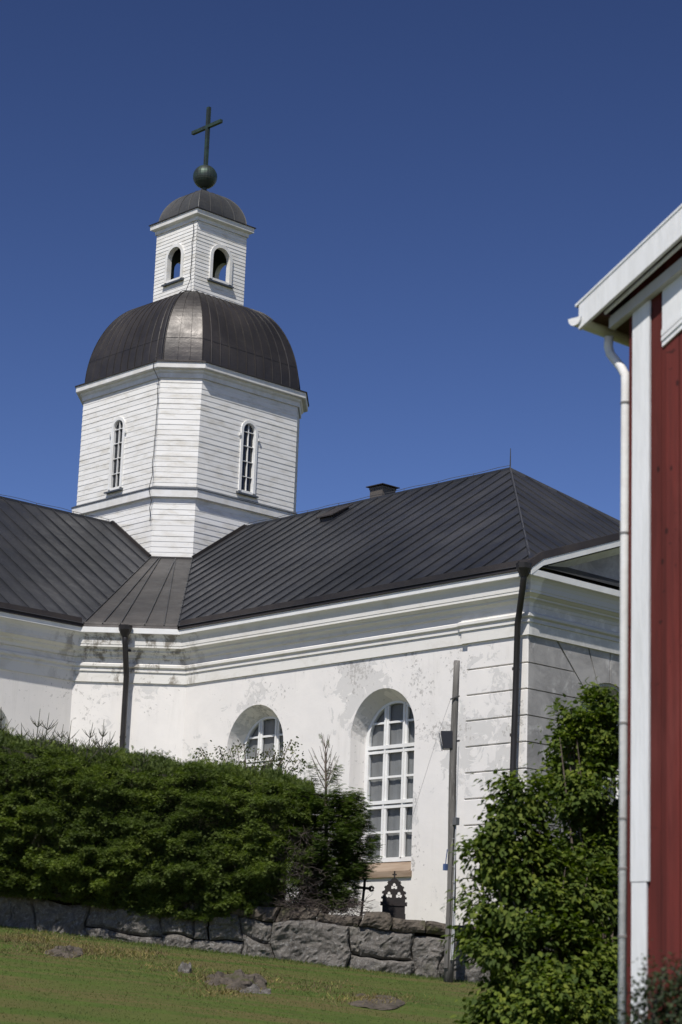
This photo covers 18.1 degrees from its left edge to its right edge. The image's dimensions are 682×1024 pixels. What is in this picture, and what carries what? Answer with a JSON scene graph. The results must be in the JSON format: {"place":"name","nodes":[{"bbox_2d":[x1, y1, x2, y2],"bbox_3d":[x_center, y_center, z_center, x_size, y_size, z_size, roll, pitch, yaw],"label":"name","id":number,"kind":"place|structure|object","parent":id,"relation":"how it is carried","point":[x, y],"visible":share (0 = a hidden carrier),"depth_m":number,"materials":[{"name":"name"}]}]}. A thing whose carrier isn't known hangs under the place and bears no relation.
{"place":"outdoors","nodes":[
{"label":"outdoors","id":0,"kind":"place"},
{"bbox_2d":[0,924,617,1023],"bbox_3d":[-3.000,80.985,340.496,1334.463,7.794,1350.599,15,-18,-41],"label":"ground","id":1,"kind":"structure","parent":0,"point":[32,1018],"depth_m":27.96,"materials":[{"name":"green plant"}]},
{"bbox_2d":[44,945,82,957],"bbox_3d":[-4.175,6.584,32.067,0.660,0.235,1.719,2,-14,-1],"label":"rock","id":2,"kind":"object","parent":1,"relation":"on","point":[66,950],"visible":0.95,"depth_m":31.68,"materials":[{"name":"stone"}]},
{"bbox_2d":[0,712,314,922],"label":"spruce hedge","id":3,"kind":"object","parent":1,"relation":"on","point":[109,823],"visible":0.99,"depth_m":36.21,"materials":[{"name":"green plant"}]},
{"bbox_2d":[178,961,191,972],"bbox_3d":[-2.260,6.620,31.091,0.211,0.195,0.279,6,-14,-14],"label":"rock","id":4,"kind":"object","parent":1,"relation":"on","point":[185,967],"visible":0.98,"depth_m":31.02,"materials":[{"name":"stone"}]},
{"bbox_2d":[0,929,434,1008],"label":"dry grass","id":5,"kind":"structure","parent":1,"relation":"on","point":[93,950],"depth_m":31.73,"materials":[{"name":"plant"}]},
{"bbox_2d":[204,969,266,989],"bbox_3d":[-1.498,6.582,30.066,0.937,0.374,2.509,3,-14,-2],"label":"rock","id":6,"kind":"object","parent":1,"relation":"on","point":[240,979],"visible":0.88,"depth_m":29.86,"materials":[{"name":"stone"}]},
{"bbox_2d":[192,736,306,779],"bbox_3d":[-1.695,4.897,38.947,2.421,1.804,1.290,2,-14,0],"label":"shrub","id":7,"kind":"object","parent":1,"relation":"on","point":[269,763],"visible":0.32,"depth_m":39.05,"materials":[{"name":"green plant"}]},
{"bbox_2d":[239,984,270,993],"bbox_3d":[-1.234,6.529,29.268,0.565,0.198,1.519,3,-14,-2],"label":"rock","id":8,"kind":"object","parent":1,"relation":"on","point":[254,987],"visible":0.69,"depth_m":29.07,"materials":[{"name":"stone"}]},
{"bbox_2d":[0,892,613,996],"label":"stone wall","id":9,"kind":"structure","parent":1,"relation":"on","point":[380,941],"depth_m":35.87,"materials":[{"name":"stone"}]},
{"bbox_2d":[0,107,619,924],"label":"church","id":10,"kind":"structure","parent":1,"relation":"on","point":[182,579],"depth_m":48.61,"materials":[{"name":"white paint"}]},
{"bbox_2d":[104,417,125,493],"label":"tower window","id":11,"kind":"structure","parent":10,"relation":"in","point":[118,430],"depth_m":58.63,"materials":[{"name":"white paint"}]},
{"bbox_2d":[236,420,259,497],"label":"tower window","id":12,"kind":"structure","parent":10,"relation":"in","point":[249,439],"depth_m":58.49,"materials":[{"name":"white paint"}]},
{"bbox_2d":[241,716,282,770],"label":"window","id":13,"kind":"structure","parent":10,"relation":"in","point":[269,728],"depth_m":47.24,"materials":[{"name":"white paint"}]},
{"bbox_2d":[358,701,414,877],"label":"window","id":14,"kind":"structure","parent":10,"relation":"in","point":[389,747],"depth_m":44.04,"materials":[{"name":"white paint"}]},
{"bbox_2d":[579,701,618,833],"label":"window","id":15,"kind":"structure","parent":10,"relation":"in","point":[617,790],"depth_m":43.21,"materials":[{"name":"white paint"}]},
{"bbox_2d":[252,824,374,924],"bbox_3d":[-0.478,6.164,36.354,2.230,1.862,1.262,2,-14,1],"label":"dry brush","id":16,"kind":"object","parent":1,"relation":"on","point":[288,904],"visible":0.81,"depth_m":36.11,"materials":[{"name":"plant"}]},
{"bbox_2d":[275,733,385,914],"bbox_3d":[-0.253,5.353,36.851,1.546,3.122,2.059,71,-70,-75],"label":"spruce tree","id":17,"kind":"object","parent":1,"relation":"on","point":[348,864],"visible":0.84,"depth_m":36.55,"materials":[{"name":"green plant"}]},
{"bbox_2d":[353,875,373,920],"bbox_3d":[0.374,6.736,37.374,0.411,0.825,0.025,2,-14,0],"label":"iron grave cross","id":18,"kind":"object","parent":1,"relation":"on","point":[364,887],"visible":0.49,"depth_m":37.40,"materials":[{"name":"black metal"}]},
{"bbox_2d":[348,993,404,1009],"bbox_3d":[0.428,6.766,29.608,0.936,0.244,2.320,3,-14,-3],"label":"rock","id":19,"kind":"object","parent":1,"relation":"on","point":[387,1005],"visible":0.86,"depth_m":29.03,"materials":[{"name":"stone"}]},
{"bbox_2d":[380,871,406,918],"bbox_3d":[0.928,6.826,37.666,0.475,1.025,0.060,2,-14,0],"label":"iron grave marker","id":20,"kind":"object","parent":1,"relation":"on","point":[393,906],"visible":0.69,"depth_m":37.65,"materials":[{"name":"black metal"}]},
{"bbox_2d":[408,660,459,982],"bbox_3d":[1.568,5.337,36.510,0.366,5.319,2.654,4,-14,-9],"label":"wooden pole","id":21,"kind":"object","parent":1,"relation":"on","point":[449,740],"visible":0.89,"depth_m":35.37,"materials":[{"name":"grey"}]},
{"bbox_2d":[437,767,617,1023],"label":"lilac bush","id":22,"kind":"object","parent":1,"relation":"on","point":[533,980],"visible":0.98,"depth_m":19.10,"materials":[{"name":"green plant"}]},
{"bbox_2d":[523,676,618,1004],"bbox_3d":[2.459,3.363,20.649,1.324,3.542,1.721,-5,-15,27],"label":"lilac bush","id":23,"kind":"object","parent":1,"relation":"on","point":[583,767],"visible":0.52,"depth_m":20.54,"materials":[{"name":"green plant"}]},
{"bbox_2d":[570,939,681,1023],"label":"rose bush","id":24,"kind":"object","parent":1,"relation":"on","point":[660,997],"visible":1,"depth_m":11.84,"materials":[{"name":"green plant"}]},
{"bbox_2d":[0,0,681,519],"label":"sky","id":25,"kind":"structure","parent":0,"point":[431,191],"materials":[{"name":"blue"}]},
{"bbox_2d":[568,204,681,1023],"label":"red house","id":26,"kind":"structure","parent":0,"point":[632,300],"depth_m":15.20,"materials":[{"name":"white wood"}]}
]}

